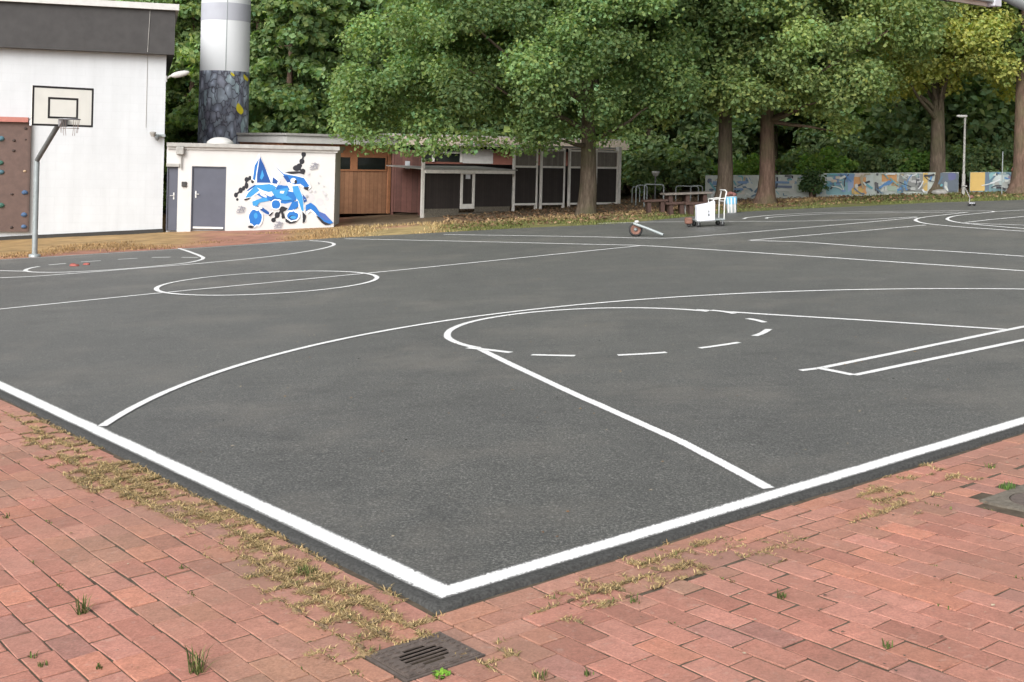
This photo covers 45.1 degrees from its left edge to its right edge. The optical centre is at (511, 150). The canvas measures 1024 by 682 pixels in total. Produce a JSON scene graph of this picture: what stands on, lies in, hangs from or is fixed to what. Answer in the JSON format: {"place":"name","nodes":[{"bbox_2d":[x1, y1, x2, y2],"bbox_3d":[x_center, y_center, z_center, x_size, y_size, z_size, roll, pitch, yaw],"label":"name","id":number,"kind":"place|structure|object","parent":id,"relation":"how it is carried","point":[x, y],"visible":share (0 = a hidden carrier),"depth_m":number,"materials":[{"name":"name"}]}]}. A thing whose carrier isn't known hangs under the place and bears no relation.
{"place":"outdoors","nodes":[
{"label":"outdoors","id":0,"kind":"place"},
{"bbox_2d":[405,651,445,664],"bbox_3d":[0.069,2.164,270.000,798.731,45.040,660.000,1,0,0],"label":"ground","id":1,"kind":"structure","parent":0,"point":[428,658],"depth_m":5.28,"materials":[{"name":"soil"}]},
{"bbox_2d":[0,200,1023,613],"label":"court","id":2,"kind":"object","parent":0,"point":[712,374],"visible":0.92,"depth_m":11.55,"materials":[{"name":"asphalt"}]},
{"bbox_2d":[629,220,663,235],"bbox_3d":[3.107,1.808,28.307,0.898,0.378,0.248,1,0,31],"label":"portable post","id":3,"kind":"object","parent":2,"relation":"on","point":[635,228],"visible":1,"depth_m":28.39,"materials":[{"name":"metal"}]},
{"bbox_2d":[684,217,691,226],"bbox_3d":[4.441,1.814,31.045,0.180,0.239,0.180,-2,0,0],"label":"wheel block","id":4,"kind":"object","parent":2,"relation":"on","point":[688,221],"depth_m":30.96,"materials":[{"name":"red rubber"}]},
{"bbox_2d":[692,189,726,226],"bbox_3d":[4.975,1.460,31.149,0.837,0.916,0.480,-2,0,-8],"label":"platform trolley","id":5,"kind":"object","parent":2,"relation":"on","point":[717,222],"visible":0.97,"depth_m":31.03,"materials":[{"name":"metal"}]},
{"bbox_2d":[695,201,714,220],"bbox_3d":[4.851,1.516,30.947,0.490,0.510,0.166,-2,0,-8],"label":"box","id":6,"kind":"object","parent":5,"relation":"on","point":[704,211],"visible":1,"depth_m":30.87,"materials":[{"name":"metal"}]},
{"bbox_2d":[726,191,736,212],"bbox_3d":[6.525,1.548,36.694,0.344,0.640,0.346,-2,0,0],"label":"litter bin","id":7,"kind":"object","parent":2,"relation":"on","point":[731,202],"visible":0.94,"depth_m":36.56,"materials":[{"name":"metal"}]},
{"bbox_2d":[962,185,975,205],"bbox_3d":[13.458,1.336,36.277,0.377,0.621,0.220,-2,0,-11],"label":"kick scooter","id":8,"kind":"object","parent":2,"relation":"on","point":[970,197],"visible":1,"depth_m":36.26,"materials":[{"name":"white metal"}]},
{"bbox_2d":[0,398,1023,681],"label":"brick paving","id":9,"kind":"structure","parent":0,"point":[912,590],"depth_m":5.71,"materials":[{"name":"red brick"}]},
{"bbox_2d":[37,660,47,667],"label":"weed","id":10,"kind":"object","parent":9,"relation":"on","point":[40,665],"visible":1,"depth_m":5.17,"materials":[{"name":"plant"}]},
{"bbox_2d":[69,594,91,614],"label":"grass tuft","id":11,"kind":"object","parent":9,"relation":"on","point":[79,612],"visible":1,"depth_m":5.75,"materials":[{"name":"plant"}]},
{"bbox_2d":[180,643,217,674],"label":"grass tuft","id":12,"kind":"object","parent":9,"relation":"on","point":[198,669],"visible":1,"depth_m":5.04,"materials":[{"name":"plant"}]},
{"bbox_2d":[365,631,484,681],"bbox_3d":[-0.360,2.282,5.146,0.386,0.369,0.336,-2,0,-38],"label":"drain grate","id":13,"kind":"object","parent":9,"relation":"in","point":[394,658],"visible":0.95,"depth_m":5.13,"materials":[{"name":"metal"}]},
{"bbox_2d":[432,667,451,679],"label":"weed","id":14,"kind":"object","parent":9,"relation":"on","point":[437,673],"visible":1,"depth_m":4.94,"materials":[{"name":"plant"}]},
{"bbox_2d":[0,411,986,675],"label":"dry moss","id":15,"kind":"object","parent":9,"relation":"on","point":[276,573],"visible":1,"depth_m":6.38,"materials":[{"name":"plant"}]},
{"bbox_2d":[296,563,315,576],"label":"weed","id":16,"kind":"object","parent":15,"relation":"on","point":[304,569],"visible":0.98,"depth_m":6.18,"materials":[{"name":"plant"}]},
{"bbox_2d":[0,292,1021,681],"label":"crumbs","id":17,"kind":"object","parent":9,"relation":"on","point":[556,536],"visible":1,"depth_m":6.28,"materials":[{"name":"soil"}]},
{"bbox_2d":[3,411,1023,677],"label":"joint weeds","id":18,"kind":"object","parent":9,"relation":"on","point":[337,635],"visible":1,"depth_m":6.12,"materials":[{"name":"plant"}]},
{"bbox_2d":[531,669,547,680],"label":"weed","id":19,"kind":"object","parent":9,"relation":"on","point":[538,674],"visible":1,"depth_m":4.89,"materials":[{"name":"plant"}]},
{"bbox_2d":[584,667,593,676],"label":"weed","id":20,"kind":"object","parent":9,"relation":"on","point":[586,672],"visible":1,"depth_m":4.90,"materials":[{"name":"plant"}]},
{"bbox_2d":[628,593,641,603],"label":"weed","id":21,"kind":"object","parent":9,"relation":"on","point":[632,599],"visible":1,"depth_m":5.68,"materials":[{"name":"plant"}]},
{"bbox_2d":[777,589,786,598],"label":"weed","id":22,"kind":"object","parent":9,"relation":"on","point":[779,596],"visible":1,"depth_m":5.67,"materials":[{"name":"plant"}]},
{"bbox_2d":[882,638,892,648],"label":"weed","id":23,"kind":"object","parent":9,"relation":"on","point":[887,645],"visible":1,"depth_m":5.09,"materials":[{"name":"plant"}]},
{"bbox_2d":[939,0,1023,10],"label":"basketball hoop","id":24,"kind":"object","parent":9,"relation":"on","point":[1018,4],"visible":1,"depth_m":10.70,"materials":[{"name":"metal"}]},
{"bbox_2d":[979,484,1023,511],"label":"manhole cover","id":25,"kind":"object","parent":9,"relation":"in","point":[1012,499],"visible":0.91,"depth_m":7.06,"materials":[{"name":"concrete"}]},
{"bbox_2d":[998,479,1017,489],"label":"weed","id":26,"kind":"object","parent":9,"relation":"on","point":[1003,486],"visible":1,"depth_m":7.30,"materials":[{"name":"plant"}]},
{"bbox_2d":[0,172,1023,258],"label":"verge","id":27,"kind":"structure","parent":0,"point":[183,239],"depth_m":35.25,"materials":[{"name":"brown soil"}]},
{"bbox_2d":[29,85,93,256],"bbox_3d":[-10.406,0.562,27.632,2.074,3.960,1.325,1,0,26],"label":"basketball hoop","id":28,"kind":"object","parent":27,"relation":"on","point":[56,107],"visible":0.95,"depth_m":27.52,"materials":[{"name":"metal"}]},
{"bbox_2d":[0,0,178,239],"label":"sports hall","id":29,"kind":"structure","parent":27,"relation":"on","point":[103,175],"depth_m":35.75,"materials":[{"name":"white paint"}]},
{"bbox_2d":[0,117,31,231],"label":"climbing wall","id":30,"kind":"structure","parent":29,"relation":"attached to","point":[15,151],"depth_m":35.10,"materials":[{"name":"brown plastic"}]},
{"bbox_2d":[150,132,165,140],"bbox_3d":[-10.393,-0.410,36.188,0.201,0.260,0.500,1,0,43],"label":"flood light","id":31,"kind":"object","parent":29,"relation":"attached to","point":[155,135],"visible":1,"depth_m":36.10,"materials":[{"name":"metal"}]},
{"bbox_2d":[166,70,188,81],"bbox_3d":[-9.933,-2.191,36.548,0.734,0.366,0.190,1,0,-16],"label":"wall lamp","id":32,"kind":"object","parent":29,"relation":"attached to","point":[177,74],"visible":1,"depth_m":36.50,"materials":[{"name":"white plastic"}]},
{"bbox_2d":[134,0,185,182],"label":"conifer","id":33,"kind":"object","parent":27,"relation":"on","point":[155,1],"visible":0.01,"depth_m":55.53,"materials":[{"name":"green plant"}]},
{"bbox_2d":[163,0,201,212],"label":"conifer","id":34,"kind":"object","parent":27,"relation":"on","point":[181,107],"visible":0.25,"depth_m":51.08,"materials":[{"name":"green plant"}]},
{"bbox_2d":[197,0,250,143],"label":"chimney","id":35,"kind":"object","parent":27,"relation":"on","point":[223,104],"visible":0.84,"depth_m":43.25,"materials":[{"name":"paint"}]},
{"bbox_2d":[194,0,288,135],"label":"conifer","id":36,"kind":"object","parent":27,"relation":"on","point":[258,14],"visible":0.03,"depth_m":52.06,"materials":[{"name":"green plant"}]},
{"bbox_2d":[166,137,344,231],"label":"graffiti shed","id":37,"kind":"structure","parent":27,"relation":"on","point":[219,184],"depth_m":36.46,"materials":[{"name":"white paint"}]},
{"bbox_2d":[166,167,177,230],"bbox_3d":[-10.019,1.426,36.379,0.321,1.883,0.142,1,0,-4],"label":"door","id":38,"kind":"structure","parent":37,"relation":"in","point":[172,172],"depth_m":36.38,"materials":[{"name":"grey paint"}]},
{"bbox_2d":[191,166,225,229],"bbox_3d":[-8.960,1.406,36.448,1.000,1.853,0.142,1,0,-4],"label":"door","id":39,"kind":"structure","parent":37,"relation":"in","point":[208,194],"depth_m":36.45,"materials":[{"name":"grey paint"}]},
{"bbox_2d":[248,0,345,133],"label":"conifer","id":40,"kind":"object","parent":27,"relation":"on","point":[284,90],"visible":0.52,"depth_m":50.40,"materials":[{"name":"green plant"}]},
{"bbox_2d":[197,132,399,213],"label":"timber pavilion","id":41,"kind":"structure","parent":27,"relation":"on","point":[365,184],"depth_m":42.16,"materials":[{"name":"brown wood"}]},
{"bbox_2d":[340,156,351,170],"bbox_3d":[-5.737,0.445,41.809,0.676,0.506,0.048,1,0,-35],"label":"window","id":42,"kind":"structure","parent":41,"relation":"in","point":[346,161],"depth_m":41.89,"materials":[{"name":"black glass"}]},
{"bbox_2d":[356,156,386,170],"bbox_3d":[-4.837,0.467,42.439,1.194,0.506,0.048,1,0,-35],"label":"window","id":43,"kind":"structure","parent":41,"relation":"in","point":[363,163],"depth_m":42.43,"materials":[{"name":"black glass"}]},
{"bbox_2d":[296,0,368,134],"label":"conifer","id":44,"kind":"object","parent":27,"relation":"on","point":[342,11],"visible":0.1,"depth_m":53.13,"materials":[{"name":"green plant"}]},
{"bbox_2d":[347,0,404,133],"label":"conifer","id":45,"kind":"object","parent":27,"relation":"on","point":[364,5],"visible":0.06,"depth_m":55.47,"materials":[{"name":"green plant"}]},
{"bbox_2d":[350,0,443,133],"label":"broadleaf tree","id":46,"kind":"object","parent":27,"relation":"on","point":[379,10],"visible":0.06,"depth_m":54.72,"materials":[{"name":"green plant"}]},
{"bbox_2d":[390,150,421,214],"bbox_3d":[-3.618,1.114,42.395,1.125,2.240,0.094,1,0,20],"label":"fence panel","id":47,"kind":"object","parent":27,"relation":"on","point":[405,189],"visible":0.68,"depth_m":42.38,"materials":[{"name":"red wood"}]},
{"bbox_2d":[388,8,470,133],"bbox_3d":[-3.925,-5.821,60.211,9.260,16.687,9.964,1,0,32],"label":"broadleaf tree","id":48,"kind":"object","parent":27,"relation":"on","point":[441,120],"visible":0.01,"depth_m":57.47,"materials":[{"name":"green plant"}]},
{"bbox_2d":[392,25,565,135],"bbox_3d":[-1.288,-5.204,57.351,9.123,15.281,9.966,1,0,13],"label":"broadleaf tree","id":49,"kind":"object","parent":27,"relation":"on","point":[506,128],"visible":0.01,"depth_m":56.01,"materials":[{"name":"green plant"}]},
{"bbox_2d":[441,111,520,136],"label":"shrub","id":50,"kind":"object","parent":27,"relation":"on","point":[463,123],"visible":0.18,"depth_m":56.95,"materials":[{"name":"green plant"}]},
{"bbox_2d":[369,144,621,217],"bbox_3d":[-0.465,1.076,44.220,8.926,2.624,3.400,1,0,-39],"label":"bike cage","id":51,"kind":"object","parent":27,"relation":"on","point":[454,189],"visible":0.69,"depth_m":42.88,"materials":[{"name":"grey metal"}]},
{"bbox_2d":[460,174,474,208],"bbox_3d":[-1.510,1.340,41.411,0.590,1.245,0.090,1,0,-39],"label":"door","id":52,"kind":"structure","parent":51,"relation":"in","point":[467,181],"depth_m":41.40,"materials":[{"name":"white wood"}]},
{"bbox_2d":[372,133,628,166],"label":"school wing","id":53,"kind":"structure","parent":27,"relation":"on","point":[485,155],"depth_m":49.41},
{"bbox_2d":[393,145,459,161],"bbox_3d":[-3.374,0.124,49.207,2.697,0.647,0.180,1,0,-12],"label":"window glass","id":54,"kind":"structure","parent":53,"relation":"in","point":[452,158],"depth_m":49.26,"materials":[{"name":"glass"}]},
{"bbox_2d":[421,145,462,161],"bbox_3d":[-3.321,0.127,49.074,2.747,0.650,0.098,1,0,-12],"label":"window frame","id":55,"kind":"structure","parent":53,"relation":"in","point":[461,155],"depth_m":49.28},
{"bbox_2d":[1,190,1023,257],"bbox_3d":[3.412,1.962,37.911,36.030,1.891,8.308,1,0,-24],"label":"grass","id":56,"kind":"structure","parent":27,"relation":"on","point":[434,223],"depth_m":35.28,"materials":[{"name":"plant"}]},
{"bbox_2d":[311,0,717,214],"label":"maple tree","id":57,"kind":"object","parent":27,"relation":"on","point":[539,66],"visible":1,"depth_m":36.93,"materials":[{"name":"green plant"}]},
{"bbox_2d":[523,29,639,137],"bbox_3d":[3.889,-6.066,57.193,9.822,16.687,8.976,1,0,-23],"label":"broadleaf tree","id":58,"kind":"object","parent":27,"relation":"on","point":[597,82],"visible":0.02,"depth_m":55.43,"materials":[{"name":"green plant"}]},
{"bbox_2d":[601,147,661,197],"bbox_3d":[4.831,1.056,49.391,2.820,2.401,3.081,1,0,-9],"label":"shrub","id":59,"kind":"object","parent":27,"relation":"on","point":[636,166],"visible":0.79,"depth_m":48.77,"materials":[{"name":"green plant"}]},
{"bbox_2d":[631,186,639,202],"bbox_3d":[4.622,1.681,46.027,0.334,0.697,0.048,1,0,-6],"label":"bicycle stand","id":60,"kind":"object","parent":27,"relation":"on","point":[632,194],"visible":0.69,"depth_m":46.01,"materials":[{"name":"metal"}]},
{"bbox_2d":[635,185,647,204],"bbox_3d":[4.638,1.631,44.193,0.445,0.796,0.048,1,0,-6],"label":"bicycle stand","id":61,"kind":"object","parent":27,"relation":"on","point":[636,193],"visible":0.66,"depth_m":44.17,"materials":[{"name":"metal"}]},
{"bbox_2d":[609,130,678,194],"bbox_3d":[5.435,0.688,53.269,3.846,3.437,4.202,1,0,-40],"label":"shrub","id":62,"kind":"object","parent":27,"relation":"on","point":[654,143],"visible":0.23,"depth_m":52.87,"materials":[{"name":"green plant"}]},
{"bbox_2d":[570,23,736,138],"bbox_3d":[6.638,-6.137,55.999,9.202,16.687,9.757,1,0,-38],"label":"broadleaf tree","id":63,"kind":"object","parent":27,"relation":"on","point":[701,124],"visible":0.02,"depth_m":54.95,"materials":[{"name":"green plant"}]},
{"bbox_2d":[643,184,663,206],"bbox_3d":[4.939,1.593,42.953,0.731,0.852,0.048,1,0,-6],"label":"bicycle stand","id":64,"kind":"object","parent":27,"relation":"on","point":[644,191],"visible":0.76,"depth_m":42.91,"materials":[{"name":"metal"}]},
{"bbox_2d":[642,199,668,212],"bbox_3d":[4.452,1.759,38.362,0.780,0.450,0.360,-2,0,-6],"label":"bench","id":65,"kind":"object","parent":27,"relation":"on","point":[661,206],"visible":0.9,"depth_m":38.22,"materials":[{"name":"red wood"}]},
{"bbox_2d":[652,171,659,198],"bbox_3d":[5.515,1.403,47.500,0.320,1.195,0.312,1,0,0],"label":"garden lamp","id":66,"kind":"object","parent":27,"relation":"on","point":[655,173],"visible":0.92,"depth_m":47.47,"materials":[{"name":"metal"}]},
{"bbox_2d":[664,202,683,214],"bbox_3d":[4.921,1.764,37.098,0.620,0.410,0.360,-2,0,-7],"label":"bench","id":67,"kind":"object","parent":27,"relation":"on","point":[670,208],"visible":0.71,"depth_m":36.94,"materials":[{"name":"red wood"}]},
{"bbox_2d":[641,113,718,184],"bbox_3d":[8.666,0.052,59.274,6.162,5.042,5.640,1,0,-25],"label":"shrub","id":68,"kind":"object","parent":27,"relation":"on","point":[675,132],"visible":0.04,"depth_m":57.16,"materials":[{"name":"green plant"}]},
{"bbox_2d":[649,143,714,192],"bbox_3d":[7.072,0.977,50.637,3.221,2.510,2.948,1,0,23],"label":"shrub","id":69,"kind":"object","parent":27,"relation":"on","point":[667,177],"visible":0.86,"depth_m":50.16,"materials":[{"name":"green plant"}]},
{"bbox_2d":[660,191,712,210],"bbox_3d":[5.459,1.637,38.648,1.520,0.630,0.700,-2,0,-7],"label":"picnic table","id":70,"kind":"object","parent":27,"relation":"on","point":[686,196],"visible":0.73,"depth_m":38.38,"materials":[{"name":"brown wood"}]},
{"bbox_2d":[675,185,698,200],"bbox_3d":[6.442,1.635,45.394,0.896,0.673,0.048,1,0,-6],"label":"bicycle stand","id":71,"kind":"object","parent":27,"relation":"on","point":[686,186],"visible":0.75,"depth_m":45.37,"materials":[{"name":"metal"}]},
{"bbox_2d":[683,202,707,215],"bbox_3d":[5.488,1.746,36.603,0.750,0.410,0.360,-2,0,-7],"label":"bench","id":72,"kind":"object","parent":27,"relation":"on","point":[690,208],"visible":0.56,"depth_m":36.44,"materials":[{"name":"red wood"}]},
{"bbox_2d":[688,159,717,190],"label":"shrub","id":73,"kind":"object","parent":27,"relation":"on","point":[715,168],"visible":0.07,"depth_m":50.62,"materials":[{"name":"green plant"}]},
{"bbox_2d":[670,124,747,184],"bbox_3d":[8.283,0.530,54.257,4.202,3.437,3.846,1,0,6],"label":"shrub","id":74,"kind":"object","parent":27,"relation":"on","point":[700,140],"visible":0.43,"depth_m":53.52,"materials":[{"name":"green plant"}]},
{"bbox_2d":[576,0,848,204],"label":"oak tree","id":75,"kind":"object","parent":27,"relation":"on","point":[725,151],"visible":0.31,"depth_m":39.85,"materials":[{"name":"green plant"}]},
{"bbox_2d":[443,188,1023,228],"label":"leaf litter","id":76,"kind":"object","parent":27,"relation":"on","point":[633,213],"visible":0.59,"depth_m":40.61,"materials":[{"name":"plant"}]},
{"bbox_2d":[689,101,794,164],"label":"broadleaf tree","id":77,"kind":"object","parent":27,"relation":"on","point":[754,131],"visible":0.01,"depth_m":54.91,"materials":[{"name":"green plant"}]},
{"bbox_2d":[713,112,793,166],"bbox_3d":[11.236,-0.135,57.984,5.640,5.042,6.162,1,0,22],"label":"shrub","id":78,"kind":"object","parent":27,"relation":"on","point":[780,147],"visible":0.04,"depth_m":56.40,"materials":[{"name":"green plant"}]},
{"bbox_2d":[733,153,776,174],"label":"shrub","id":79,"kind":"object","parent":27,"relation":"on","point":[746,168],"visible":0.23,"depth_m":48.46,"materials":[{"name":"green plant"}]},
{"bbox_2d":[705,175,808,199],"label":"graffiti wall","id":80,"kind":"structure","parent":27,"relation":"on","point":[746,186],"depth_m":46.35,"materials":[{"name":"paint"}]},
{"bbox_2d":[701,56,849,174],"bbox_3d":[12.170,-5.516,56.159,9.046,15.018,8.493,1,0,9],"label":"broadleaf tree","id":81,"kind":"object","parent":27,"relation":"on","point":[738,124],"visible":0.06,"depth_m":55.30,"materials":[{"name":"green plant"}]},
{"bbox_2d":[775,146,826,174],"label":"shrub","id":82,"kind":"object","parent":27,"relation":"on","point":[789,161],"visible":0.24,"depth_m":48.77,"materials":[{"name":"green plant"}]},
{"bbox_2d":[642,0,969,203],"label":"oak tree","id":83,"kind":"object","parent":27,"relation":"on","point":[850,74],"visible":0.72,"depth_m":39.55,"materials":[{"name":"green plant"}]},
{"bbox_2d":[798,162,828,197],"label":"shrub","id":84,"kind":"object","parent":27,"relation":"on","point":[812,182],"visible":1,"depth_m":45.27,"materials":[{"name":"green plant"}]},
{"bbox_2d":[778,110,853,152],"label":"broadleaf tree","id":85,"kind":"object","parent":27,"relation":"on","point":[789,138],"depth_m":57.67,"materials":[{"name":"green plant"}]},
{"bbox_2d":[786,146,858,174],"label":"shrub","id":86,"kind":"object","parent":27,"relation":"on","point":[845,164],"visible":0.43,"depth_m":47.51,"materials":[{"name":"green plant"}]},
{"bbox_2d":[778,121,867,174],"bbox_3d":[14.194,0.429,54.357,4.202,3.437,3.846,1,0,-37],"label":"shrub","id":87,"kind":"object","parent":27,"relation":"on","point":[811,138],"visible":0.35,"depth_m":53.48,"materials":[{"name":"green plant"}]},
{"bbox_2d":[797,59,914,147],"bbox_3d":[15.323,-5.697,55.383,9.425,15.281,8.633,1,0,-39],"label":"broadleaf tree","id":88,"kind":"object","parent":27,"relation":"on","point":[852,109],"visible":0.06,"depth_m":53.19,"materials":[{"name":"green plant"}]},
{"bbox_2d":[827,139,891,172],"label":"shrub","id":89,"kind":"object","parent":27,"relation":"on","point":[853,151],"visible":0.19,"depth_m":50.32,"materials":[{"name":"green plant"}]},
{"bbox_2d":[816,172,958,196],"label":"graffiti wall","id":90,"kind":"structure","parent":27,"relation":"on","point":[852,184],"depth_m":45.81,"materials":[{"name":"paint"}]},
{"bbox_2d":[857,144,918,172],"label":"shrub","id":91,"kind":"object","parent":27,"relation":"on","point":[874,161],"visible":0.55,"depth_m":48.18,"materials":[{"name":"green plant"}]},
{"bbox_2d":[869,118,930,167],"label":"shrub","id":92,"kind":"object","parent":27,"relation":"on","point":[915,138],"visible":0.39,"depth_m":52.41,"materials":[{"name":"green plant"}]},
{"bbox_2d":[886,147,949,172],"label":"shrub","id":93,"kind":"object","parent":27,"relation":"on","point":[914,162],"visible":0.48,"depth_m":47.53,"materials":[{"name":"green plant"}]},
{"bbox_2d":[848,6,993,167],"bbox_3d":[17.127,-5.680,53.824,8.720,15.018,8.001,1,0,-28],"label":"broadleaf tree","id":94,"kind":"object","parent":27,"relation":"on","point":[908,111],"visible":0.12,"depth_m":52.53,"materials":[{"name":"green plant"}]},
{"bbox_2d":[843,0,1023,193],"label":"maple tree","id":95,"kind":"object","parent":27,"relation":"on","point":[975,50],"visible":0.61,"depth_m":43.82,"materials":[{"name":"green plant"}]},
{"bbox_2d":[931,189,947,194],"bbox_3d":[15.515,1.538,44.743,0.556,0.248,0.462,1,0,28],"label":"boulder","id":96,"kind":"object","parent":27,"relation":"on","point":[940,191],"visible":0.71,"depth_m":44.61,"materials":[{"name":"grey stone"}]},
{"bbox_2d":[945,141,973,181],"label":"shrub","id":97,"kind":"object","parent":27,"relation":"on","point":[953,159],"visible":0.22,"depth_m":50.61,"materials":[{"name":"green plant"}]},
{"bbox_2d":[956,115,966,194],"bbox_3d":[16.192,0.192,44.512,0.360,2.926,0.180,1,0,0],"label":"street lamp","id":98,"kind":"object","parent":27,"relation":"on","point":[963,173],"visible":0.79,"depth_m":44.48,"materials":[{"name":"grey metal"}]},
{"bbox_2d":[918,72,1014,183],"bbox_3d":[20.268,-6.189,55.227,9.069,15.853,9.614,1,0,23],"label":"broadleaf tree","id":99,"kind":"object","parent":27,"relation":"on","point":[987,107],"visible":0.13,"depth_m":52.51,"materials":[{"name":"green plant"}]},
{"bbox_2d":[954,143,1012,181],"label":"shrub","id":100,"kind":"object","parent":27,"relation":"on","point":[979,158],"visible":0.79,"depth_m":48.90,"materials":[{"name":"green plant"}]},
{"bbox_2d":[958,72,1015,146],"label":"broadleaf tree","id":101,"kind":"object","parent":27,"relation":"on","point":[1002,93],"visible":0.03,"depth_m":53.36,"materials":[{"name":"green plant"}]},
{"bbox_2d":[960,114,1014,171],"bbox_3d":[21.331,0.141,54.769,3.846,3.438,4.202,1,0,-34],"label":"shrub","id":102,"kind":"object","parent":27,"relation":"on","point":[1008,131],"visible":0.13,"depth_m":53.45,"materials":[{"name":"green plant"}]},
{"bbox_2d":[969,172,1010,191],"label":"graffiti wall","id":103,"kind":"structure","parent":27,"relation":"on","point":[984,181],"depth_m":45.63,"materials":[{"name":"paint"}]},
{"bbox_2d":[980,1,1023,193],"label":"oak tree","id":104,"kind":"object","parent":27,"relation":"on","point":[1016,184],"visible":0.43,"depth_m":43.56,"materials":[{"name":"green plant"}]},
{"bbox_2d":[1001,152,1002,192],"bbox_3d":[17.318,0.837,43.582,0.031,1.576,0.036,1,0,0],"label":"thin post","id":105,"kind":"object","parent":27,"relation":"on","point":[1002,173],"visible":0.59,"depth_m":43.57,"materials":[{"name":"metal"}]},
{"bbox_2d":[996,140,1013,171],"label":"shrub","id":106,"kind":"object","parent":27,"relation":"on","point":[1010,149],"visible":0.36,"depth_m":49.29,"materials":[{"name":"green plant"}]}
]}

